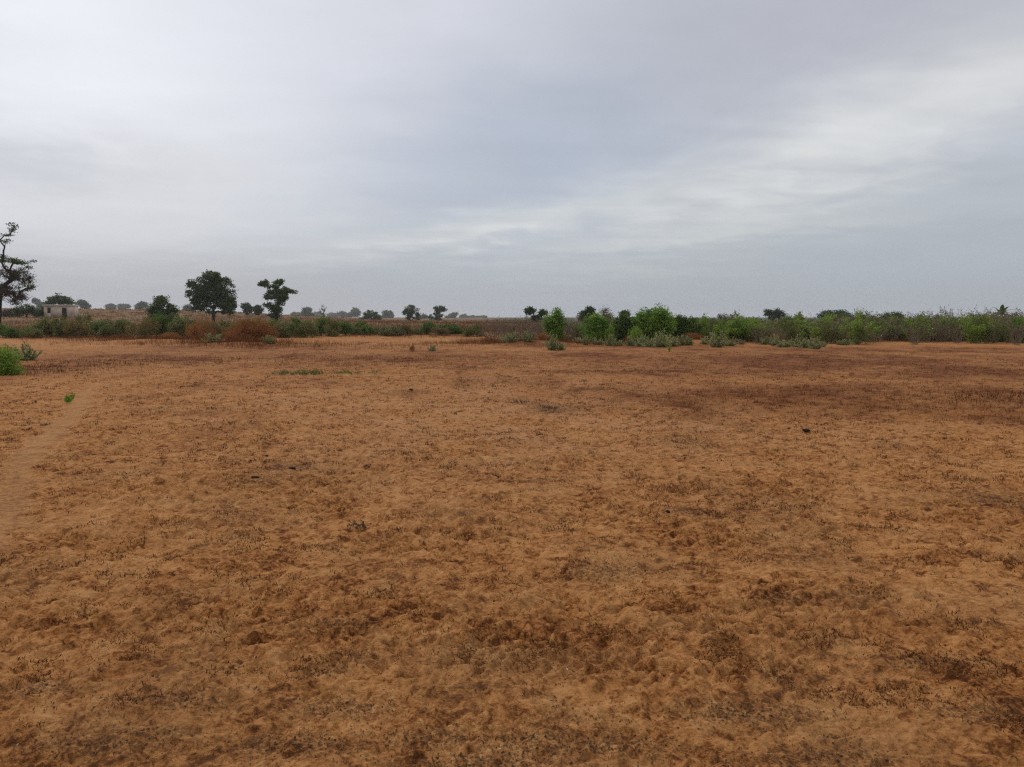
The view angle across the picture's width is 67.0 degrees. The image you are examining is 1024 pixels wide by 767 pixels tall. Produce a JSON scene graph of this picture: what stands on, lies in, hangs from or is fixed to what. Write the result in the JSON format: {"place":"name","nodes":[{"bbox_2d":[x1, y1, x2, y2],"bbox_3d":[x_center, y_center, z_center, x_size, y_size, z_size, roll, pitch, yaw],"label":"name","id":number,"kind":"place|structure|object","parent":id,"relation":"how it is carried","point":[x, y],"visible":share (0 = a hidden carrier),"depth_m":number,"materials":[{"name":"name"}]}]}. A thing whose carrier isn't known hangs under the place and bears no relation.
{"place":"outdoors","nodes":[
{"label":"outdoors","id":0,"kind":"place"},
{"bbox_2d":[0,308,1023,766],"bbox_3d":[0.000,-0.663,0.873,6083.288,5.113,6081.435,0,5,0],"label":"ground","id":1,"kind":"structure","parent":0,"point":[26,488],"depth_m":5.18,"materials":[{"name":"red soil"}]},
{"bbox_2d":[0,327,22,337],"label":"dark shrub","id":2,"kind":"object","parent":1,"relation":"on","point":[11,332],"visible":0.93,"depth_m":58.01,"materials":[{"name":"green plant"}]},
{"bbox_2d":[0,343,26,375],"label":"leafy bush","id":3,"kind":"object","parent":1,"relation":"on","point":[9,364],"visible":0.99,"depth_m":21.19,"materials":[{"name":"green plant"}]},
{"bbox_2d":[0,222,39,322],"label":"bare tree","id":4,"kind":"object","parent":1,"relation":"on","point":[6,289],"visible":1,"depth_m":104.19,"materials":[{"name":"green plant"}]},
{"bbox_2d":[12,303,38,316],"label":"tree","id":5,"kind":"object","parent":1,"relation":"on","point":[27,310],"visible":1,"depth_m":168.57,"materials":[{"name":"green plant"}]},
{"bbox_2d":[10,341,41,360],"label":"milkweed shrub","id":6,"kind":"object","parent":1,"relation":"on","point":[27,353],"visible":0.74,"depth_m":28.88,"materials":[{"name":"green plant"}]},
{"bbox_2d":[20,326,43,337],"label":"olive shrub","id":7,"kind":"object","parent":1,"relation":"on","point":[29,333],"visible":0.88,"depth_m":58.15,"materials":[{"name":"green plant"}]},
{"bbox_2d":[27,314,58,336],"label":"olive shrub","id":8,"kind":"object","parent":1,"relation":"on","point":[45,324],"visible":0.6,"depth_m":63.47,"materials":[{"name":"green plant"}]},
{"bbox_2d":[43,292,74,304],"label":"broadleaf tree","id":9,"kind":"object","parent":1,"relation":"on","point":[59,300],"visible":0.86,"depth_m":227.88,"materials":[{"name":"green plant"}]},
{"bbox_2d":[42,305,78,317],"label":"block hut","id":10,"kind":"object","parent":1,"relation":"on","point":[70,311],"visible":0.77,"depth_m":172.14,"materials":[{"name":"white concrete"}]},
{"bbox_2d":[51,317,73,337],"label":"olive shrub","id":11,"kind":"object","parent":1,"relation":"on","point":[58,330],"visible":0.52,"depth_m":59.87,"materials":[{"name":"green plant"}]},
{"bbox_2d":[62,317,94,336],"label":"brownish shrub","id":12,"kind":"object","parent":1,"relation":"on","point":[75,329],"visible":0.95,"depth_m":59.12,"materials":[{"name":"brown plant"}]},
{"bbox_2d":[75,299,91,308],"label":"tree","id":13,"kind":"object","parent":1,"relation":"on","point":[83,304],"visible":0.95,"depth_m":678.79,"materials":[{"name":"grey plant"}]},
{"bbox_2d":[75,311,94,326],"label":"olive shrub","id":14,"kind":"object","parent":1,"relation":"on","point":[81,319],"visible":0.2,"depth_m":65.68,"materials":[{"name":"green plant"}]},
{"bbox_2d":[85,318,119,335],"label":"dark shrub","id":15,"kind":"object","parent":1,"relation":"on","point":[101,324],"visible":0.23,"depth_m":63.22,"materials":[{"name":"green plant"}]},
{"bbox_2d":[96,318,130,337],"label":"olive shrub","id":16,"kind":"object","parent":1,"relation":"on","point":[119,327],"visible":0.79,"depth_m":58.02,"materials":[{"name":"green plant"}]},
{"bbox_2d":[122,316,161,338],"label":"brownish shrub","id":17,"kind":"object","parent":1,"relation":"on","point":[143,330],"visible":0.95,"depth_m":55.69,"materials":[{"name":"brown plant"}]},
{"bbox_2d":[134,301,149,309],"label":"tree","id":18,"kind":"object","parent":1,"relation":"on","point":[141,305],"visible":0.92,"depth_m":749.92,"materials":[{"name":"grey plant"}]},
{"bbox_2d":[143,312,169,336],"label":"dark shrub","id":19,"kind":"object","parent":1,"relation":"on","point":[161,319],"visible":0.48,"depth_m":59.11,"materials":[{"name":"green plant"}]},
{"bbox_2d":[144,295,179,321],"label":"bushy tree","id":20,"kind":"object","parent":1,"relation":"on","point":[158,304],"visible":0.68,"depth_m":118.76,"materials":[{"name":"green plant"}]},
{"bbox_2d":[163,312,180,335],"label":"dark shrub","id":21,"kind":"object","parent":1,"relation":"on","point":[165,330],"visible":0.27,"depth_m":59.29,"materials":[{"name":"green plant"}]},
{"bbox_2d":[166,315,197,338],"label":"olive shrub","id":22,"kind":"object","parent":1,"relation":"on","point":[178,328],"visible":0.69,"depth_m":55.90,"materials":[{"name":"green plant"}]},
{"bbox_2d":[182,315,215,337],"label":"dry shrub","id":23,"kind":"object","parent":1,"relation":"on","point":[197,329],"visible":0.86,"depth_m":52.79,"materials":[{"name":"orange plant"}]},
{"bbox_2d":[184,269,237,322],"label":"broadleaf tree","id":24,"kind":"object","parent":1,"relation":"on","point":[212,289],"visible":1,"depth_m":148.16,"materials":[{"name":"green plant"}]},
{"bbox_2d":[201,333,224,342],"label":"milkweed shrub","id":25,"kind":"object","parent":1,"relation":"on","point":[215,337],"visible":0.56,"depth_m":42.72,"materials":[{"name":"green plant"}]},
{"bbox_2d":[207,319,224,335],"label":"brownish shrub","id":26,"kind":"object","parent":1,"relation":"on","point":[217,328],"visible":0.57,"depth_m":57.87,"materials":[{"name":"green plant"}]},
{"bbox_2d":[240,302,253,314],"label":"tree","id":27,"kind":"object","parent":1,"relation":"on","point":[245,307],"visible":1,"depth_m":247.97,"materials":[{"name":"green plant"}]},
{"bbox_2d":[223,316,282,341],"bbox_3d":[-14.918,-2.946,44.944,3.659,2.142,3.008,2,5,26],"label":"dry shrub","id":28,"kind":"object","parent":1,"relation":"on","point":[259,330],"visible":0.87,"depth_m":44.46,"materials":[{"name":"orange plant"}]},
{"bbox_2d":[1,307,540,331],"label":"ochre field grass","id":29,"kind":"structure","parent":1,"relation":"on","point":[390,322],"depth_m":179.22,"materials":[{"name":"brown plant"}]},
{"bbox_2d":[257,278,297,320],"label":"broadleaf tree","id":30,"kind":"object","parent":1,"relation":"on","point":[278,295],"visible":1,"depth_m":153.80,"materials":[{"name":"green plant"}]},
{"bbox_2d":[269,320,300,337],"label":"olive shrub","id":31,"kind":"object","parent":1,"relation":"on","point":[286,332],"visible":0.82,"depth_m":58.87,"materials":[{"name":"green plant"}]},
{"bbox_2d":[265,367,321,375],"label":"creeping plant","id":32,"kind":"object","parent":1,"relation":"on","point":[287,372],"visible":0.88,"depth_m":21.05,"materials":[{"name":"green plant"}]},
{"bbox_2d":[296,318,318,337],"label":"olive shrub","id":33,"kind":"object","parent":1,"relation":"on","point":[306,329],"visible":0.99,"depth_m":59.38,"materials":[{"name":"green plant"}]},
{"bbox_2d":[300,306,314,315],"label":"tree","id":34,"kind":"object","parent":1,"relation":"on","point":[306,311],"visible":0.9,"depth_m":752.44,"materials":[{"name":"grey plant"}]},
{"bbox_2d":[310,315,337,335],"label":"dark shrub","id":35,"kind":"object","parent":1,"relation":"on","point":[322,321],"visible":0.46,"depth_m":65.62,"materials":[{"name":"green plant"}]},
{"bbox_2d":[323,318,340,336],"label":"olive shrub","id":36,"kind":"object","parent":1,"relation":"on","point":[331,330],"visible":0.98,"depth_m":62.24,"materials":[{"name":"green plant"}]},
{"bbox_2d":[339,321,354,335],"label":"dark shrub","id":37,"kind":"object","parent":1,"relation":"on","point":[345,328],"visible":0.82,"depth_m":64.79,"materials":[{"name":"green plant"}]},
{"bbox_2d":[360,326,376,335],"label":"dark shrub","id":38,"kind":"object","parent":1,"relation":"on","point":[367,330],"visible":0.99,"depth_m":65.96,"materials":[{"name":"green plant"}]},
{"bbox_2d":[358,310,383,319],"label":"tree","id":39,"kind":"object","parent":1,"relation":"on","point":[371,314],"visible":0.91,"depth_m":328.29,"materials":[{"name":"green plant"}]},
{"bbox_2d":[377,324,405,335],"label":"olive shrub","id":40,"kind":"object","parent":1,"relation":"on","point":[389,331],"visible":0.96,"depth_m":63.97,"materials":[{"name":"green plant"}]},
{"bbox_2d":[401,304,420,320],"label":"tree","id":41,"kind":"object","parent":1,"relation":"on","point":[409,311],"visible":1,"depth_m":278.46,"materials":[{"name":"green plant"}]},
{"bbox_2d":[420,321,435,334],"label":"dark shrub","id":42,"kind":"object","parent":1,"relation":"on","point":[425,327],"visible":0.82,"depth_m":69.52,"materials":[{"name":"green plant"}]},
{"bbox_2d":[428,305,447,320],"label":"tree","id":43,"kind":"object","parent":1,"relation":"on","point":[438,315],"visible":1,"depth_m":338.46,"materials":[{"name":"green plant"}]},
{"bbox_2d":[429,327,451,334],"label":"brownish shrub","id":44,"kind":"object","parent":1,"relation":"on","point":[439,330],"visible":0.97,"depth_m":66.98,"materials":[{"name":"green plant"}]},
{"bbox_2d":[463,322,484,336],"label":"olive shrub","id":45,"kind":"object","parent":1,"relation":"on","point":[472,331],"visible":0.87,"depth_m":64.02,"materials":[{"name":"green plant"}]},
{"bbox_2d":[477,323,500,338],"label":"stalk plant","id":46,"kind":"object","parent":1,"relation":"on","point":[486,334],"visible":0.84,"depth_m":52.56,"materials":[{"name":"brown plant"}]},
{"bbox_2d":[502,330,519,342],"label":"milkweed shrub","id":47,"kind":"object","parent":1,"relation":"on","point":[512,339],"visible":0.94,"depth_m":43.94,"materials":[{"name":"green plant"}]},
{"bbox_2d":[0,332,1023,407],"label":"tall dry grass","id":48,"kind":"structure","parent":1,"relation":"on","point":[288,342],"depth_m":43.10,"materials":[{"name":"brown plant"}]},
{"bbox_2d":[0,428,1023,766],"bbox_3d":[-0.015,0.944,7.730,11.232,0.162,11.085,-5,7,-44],"label":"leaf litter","id":49,"kind":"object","parent":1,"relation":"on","point":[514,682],"visible":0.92,"depth_m":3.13,"materials":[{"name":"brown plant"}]},
{"bbox_2d":[506,312,548,337],"bbox_3d":[0.890,-3.579,49.631,3.151,2.037,2.259,0,5,-3],"label":"stalk plant","id":50,"kind":"object","parent":1,"relation":"on","point":[530,331],"visible":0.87,"depth_m":49.30,"materials":[{"name":"brown plant"}]},
{"bbox_2d":[523,306,549,325],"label":"twin headed tree","id":51,"kind":"object","parent":1,"relation":"on","point":[529,310],"visible":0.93,"depth_m":109.08,"materials":[{"name":"green plant"}]},
{"bbox_2d":[544,332,559,349],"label":"milkweed shrub","id":52,"kind":"object","parent":1,"relation":"on","point":[553,345],"visible":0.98,"depth_m":36.87,"materials":[{"name":"green plant"}]},
{"bbox_2d":[540,307,568,341],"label":"green bush","id":53,"kind":"object","parent":1,"relation":"on","point":[555,328],"visible":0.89,"depth_m":49.64,"materials":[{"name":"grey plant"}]},
{"bbox_2d":[563,316,581,340],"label":"stalk plant","id":54,"kind":"object","parent":1,"relation":"on","point":[572,333],"visible":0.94,"depth_m":48.88,"materials":[{"name":"green plant"}]},
{"bbox_2d":[577,305,595,324],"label":"broadleaf tree","id":55,"kind":"object","parent":1,"relation":"on","point":[590,309],"visible":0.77,"depth_m":118.81,"materials":[{"name":"green plant"}]},
{"bbox_2d":[577,312,613,341],"bbox_3d":[5.296,-3.434,48.716,2.326,2.210,1.840,0,5,0],"label":"green bush","id":56,"kind":"object","parent":1,"relation":"on","point":[597,327],"visible":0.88,"depth_m":48.57,"materials":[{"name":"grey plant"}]},
{"bbox_2d":[602,333,614,345],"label":"milkweed shrub","id":57,"kind":"object","parent":1,"relation":"on","point":[610,342],"visible":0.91,"depth_m":42.33,"materials":[{"name":"green plant"}]},
{"bbox_2d":[604,324,617,341],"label":"leafy bush","id":58,"kind":"object","parent":1,"relation":"on","point":[611,331],"visible":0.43,"depth_m":47.83,"materials":[{"name":"green plant"}]},
{"bbox_2d":[609,313,639,340],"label":"green bush","id":59,"kind":"object","parent":1,"relation":"on","point":[622,327],"visible":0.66,"depth_m":49.60,"materials":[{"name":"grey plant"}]},
{"bbox_2d":[628,326,645,342],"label":"leafy bush","id":60,"kind":"object","parent":1,"relation":"on","point":[635,333],"visible":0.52,"depth_m":45.84,"materials":[{"name":"green plant"}]},
{"bbox_2d":[637,336,659,346],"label":"milkweed shrub","id":61,"kind":"object","parent":1,"relation":"on","point":[650,344],"visible":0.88,"depth_m":40.62,"materials":[{"name":"green plant"}]},
{"bbox_2d":[627,303,676,341],"bbox_3d":[8.635,-3.643,47.532,3.030,2.742,2.364,0,5,0],"label":"green bush","id":62,"kind":"object","parent":1,"relation":"on","point":[656,320],"visible":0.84,"depth_m":47.08,"materials":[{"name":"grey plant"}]},
{"bbox_2d":[653,328,673,346],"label":"milkweed shrub","id":63,"kind":"object","parent":1,"relation":"on","point":[662,341],"visible":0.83,"depth_m":40.76,"materials":[{"name":"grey plant"}]},
{"bbox_2d":[647,479,717,493],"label":"dry sprig","id":64,"kind":"object","parent":1,"relation":"on","point":[674,485],"visible":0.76,"depth_m":7.17,"materials":[{"name":"orange plant"}]},
{"bbox_2d":[671,314,705,339],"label":"green bush","id":65,"kind":"object","parent":1,"relation":"on","point":[684,325],"visible":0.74,"depth_m":48.58,"materials":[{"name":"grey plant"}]},
{"bbox_2d":[698,314,710,339],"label":"leafy bush","id":66,"kind":"object","parent":1,"relation":"on","point":[706,330],"visible":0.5,"depth_m":50.69,"materials":[{"name":"green plant"}]},
{"bbox_2d":[706,330,730,346],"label":"milkweed shrub","id":67,"kind":"object","parent":1,"relation":"on","point":[720,342],"visible":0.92,"depth_m":40.91,"materials":[{"name":"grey plant"}]},
{"bbox_2d":[713,322,728,340],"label":"leafy bush","id":68,"kind":"object","parent":1,"relation":"on","point":[719,327],"visible":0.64,"depth_m":48.79,"materials":[{"name":"green plant"}]},
{"bbox_2d":[715,315,759,339],"bbox_3d":[14.696,-3.586,50.338,2.408,1.863,2.195,-4,7,-42],"label":"leafy plant","id":69,"kind":"object","parent":1,"relation":"on","point":[735,332],"visible":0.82,"depth_m":50.23,"materials":[{"name":"green plant"}]},
{"bbox_2d":[745,321,770,341],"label":"stalk plant","id":70,"kind":"object","parent":1,"relation":"on","point":[755,327],"visible":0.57,"depth_m":48.95,"materials":[{"name":"green plant"}]},
{"bbox_2d":[744,320,774,341],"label":"leafy plant","id":71,"kind":"object","parent":1,"relation":"on","point":[759,330],"visible":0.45,"depth_m":49.37,"materials":[{"name":"green plant"}]},
{"bbox_2d":[748,321,775,342],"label":"stalk plant","id":72,"kind":"object","parent":1,"relation":"on","point":[756,334],"visible":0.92,"depth_m":45.43,"materials":[{"name":"green plant"}]},
{"bbox_2d":[762,307,784,320],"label":"twin crowned tree","id":73,"kind":"object","parent":1,"relation":"on","point":[775,313],"visible":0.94,"depth_m":198.41,"materials":[{"name":"green plant"}]},
{"bbox_2d":[772,316,799,341],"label":"stalk plant","id":74,"kind":"object","parent":1,"relation":"on","point":[792,332],"visible":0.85,"depth_m":47.07,"materials":[{"name":"green plant"}]},
{"bbox_2d":[777,316,817,339],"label":"leafy plant","id":75,"kind":"object","parent":1,"relation":"on","point":[804,333],"visible":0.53,"depth_m":50.46,"materials":[{"name":"green plant"}]},
{"bbox_2d":[807,337,822,348],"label":"milkweed shrub","id":76,"kind":"object","parent":1,"relation":"on","point":[816,345],"visible":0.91,"depth_m":38.95,"materials":[{"name":"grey plant"}]},
{"bbox_2d":[809,323,848,342],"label":"leafy plant","id":77,"kind":"object","parent":1,"relation":"on","point":[813,331],"visible":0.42,"depth_m":47.35,"materials":[{"name":"green plant"}]},
{"bbox_2d":[814,317,845,343],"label":"stalk plant","id":78,"kind":"object","parent":1,"relation":"on","point":[824,331],"visible":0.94,"depth_m":46.36,"materials":[{"name":"green plant"}]},
{"bbox_2d":[817,309,854,320],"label":"wide tree","id":79,"kind":"object","parent":1,"relation":"on","point":[820,315],"visible":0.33,"depth_m":188.27,"materials":[{"name":"green plant"}]},
{"bbox_2d":[823,317,858,343],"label":"stalk plant","id":80,"kind":"object","parent":1,"relation":"on","point":[839,334],"visible":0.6,"depth_m":46.17,"materials":[{"name":"green plant"}]},
{"bbox_2d":[846,318,872,344],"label":"stalk plant","id":81,"kind":"object","parent":1,"relation":"on","point":[859,333],"visible":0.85,"depth_m":44.17,"materials":[{"name":"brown plant"}]},
{"bbox_2d":[839,314,881,344],"bbox_3d":[19.977,-3.078,44.513,1.865,1.825,1.700,-1,5,-9],"label":"leafy plant","id":82,"kind":"object","parent":1,"relation":"on","point":[875,330],"visible":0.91,"depth_m":44.18,"materials":[{"name":"green plant"}]},
{"bbox_2d":[858,311,891,340],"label":"stalk plant","id":83,"kind":"object","parent":1,"relation":"on","point":[873,324],"visible":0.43,"depth_m":49.32,"materials":[{"name":"green plant"}]},
{"bbox_2d":[864,325,892,342],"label":"stalk plant","id":84,"kind":"object","parent":1,"relation":"on","point":[873,337],"visible":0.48,"depth_m":46.47,"materials":[{"name":"brown plant"}]},
{"bbox_2d":[887,319,905,340],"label":"stalk plant","id":85,"kind":"object","parent":1,"relation":"on","point":[897,333],"visible":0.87,"depth_m":49.88,"materials":[{"name":"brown plant"}]},
{"bbox_2d":[901,322,925,344],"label":"stalk plant","id":86,"kind":"object","parent":1,"relation":"on","point":[909,332],"visible":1,"depth_m":44.67,"materials":[{"name":"brown plant"}]},
{"bbox_2d":[893,322,935,340],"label":"leafy plant","id":87,"kind":"object","parent":1,"relation":"on","point":[903,334],"visible":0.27,"depth_m":49.64,"materials":[{"name":"green plant"}]},
{"bbox_2d":[902,312,935,340],"bbox_3d":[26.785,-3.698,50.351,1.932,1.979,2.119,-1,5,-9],"label":"leafy plant","id":88,"kind":"object","parent":1,"relation":"on","point":[907,319],"visible":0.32,"depth_m":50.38,"materials":[{"name":"green plant"}]},
{"bbox_2d":[915,313,938,342],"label":"stalk plant","id":89,"kind":"object","parent":1,"relation":"on","point":[930,330],"visible":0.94,"depth_m":47.36,"materials":[{"name":"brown plant"}]},
{"bbox_2d":[933,310,955,341],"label":"stalk plant","id":90,"kind":"object","parent":1,"relation":"on","point":[942,327],"visible":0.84,"depth_m":49.00,"materials":[{"name":"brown plant"}]},
{"bbox_2d":[932,323,958,341],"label":"stalk plant","id":91,"kind":"object","parent":1,"relation":"on","point":[942,332],"visible":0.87,"depth_m":48.51,"materials":[{"name":"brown plant"}]},
{"bbox_2d":[935,320,964,340],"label":"leafy bush","id":92,"kind":"object","parent":1,"relation":"on","point":[949,328],"visible":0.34,"depth_m":49.59,"materials":[{"name":"green plant"}]},
{"bbox_2d":[944,323,970,342],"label":"stalk plant","id":93,"kind":"object","parent":1,"relation":"on","point":[957,337],"visible":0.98,"depth_m":46.67,"materials":[{"name":"brown plant"}]},
{"bbox_2d":[937,314,978,339],"bbox_3d":[28.934,-3.646,50.674,2.719,1.836,2.348,-2,5,-25],"label":"leafy plant","id":94,"kind":"object","parent":1,"relation":"on","point":[940,319],"visible":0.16,"depth_m":50.23,"materials":[{"name":"green plant"}]},
{"bbox_2d":[958,318,993,342],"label":"leafy plant","id":95,"kind":"object","parent":1,"relation":"on","point":[974,331],"visible":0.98,"depth_m":46.61,"materials":[{"name":"green plant"}]},
{"bbox_2d":[968,312,1008,342],"bbox_3d":[29.029,-3.426,47.188,2.036,2.111,1.785,-1,5,-7],"label":"stalk plant","id":96,"kind":"object","parent":1,"relation":"on","point":[1001,331],"visible":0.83,"depth_m":46.84,"materials":[{"name":"green plant"}]},
{"bbox_2d":[982,316,1002,342],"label":"stalk plant","id":97,"kind":"object","parent":1,"relation":"on","point":[994,339],"visible":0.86,"depth_m":47.06,"materials":[{"name":"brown plant"}]},
{"bbox_2d":[995,315,1023,342],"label":"stalk plant","id":98,"kind":"object","parent":1,"relation":"on","point":[1010,326],"visible":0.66,"depth_m":47.11,"materials":[{"name":"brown plant"}]},
{"bbox_2d":[1005,314,1023,342],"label":"green bush","id":99,"kind":"object","parent":1,"relation":"on","point":[1016,322],"visible":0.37,"depth_m":47.81,"materials":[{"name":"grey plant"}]},
{"bbox_2d":[1006,323,1023,344],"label":"stalk plant","id":100,"kind":"object","parent":1,"relation":"on","point":[1016,336],"visible":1,"depth_m":44.37,"materials":[{"name":"brown plant"}]},
{"bbox_2d":[0,0,1023,316],"label":"sky","id":101,"kind":"structure","parent":0,"point":[489,158],"materials":[{"name":"grey"}]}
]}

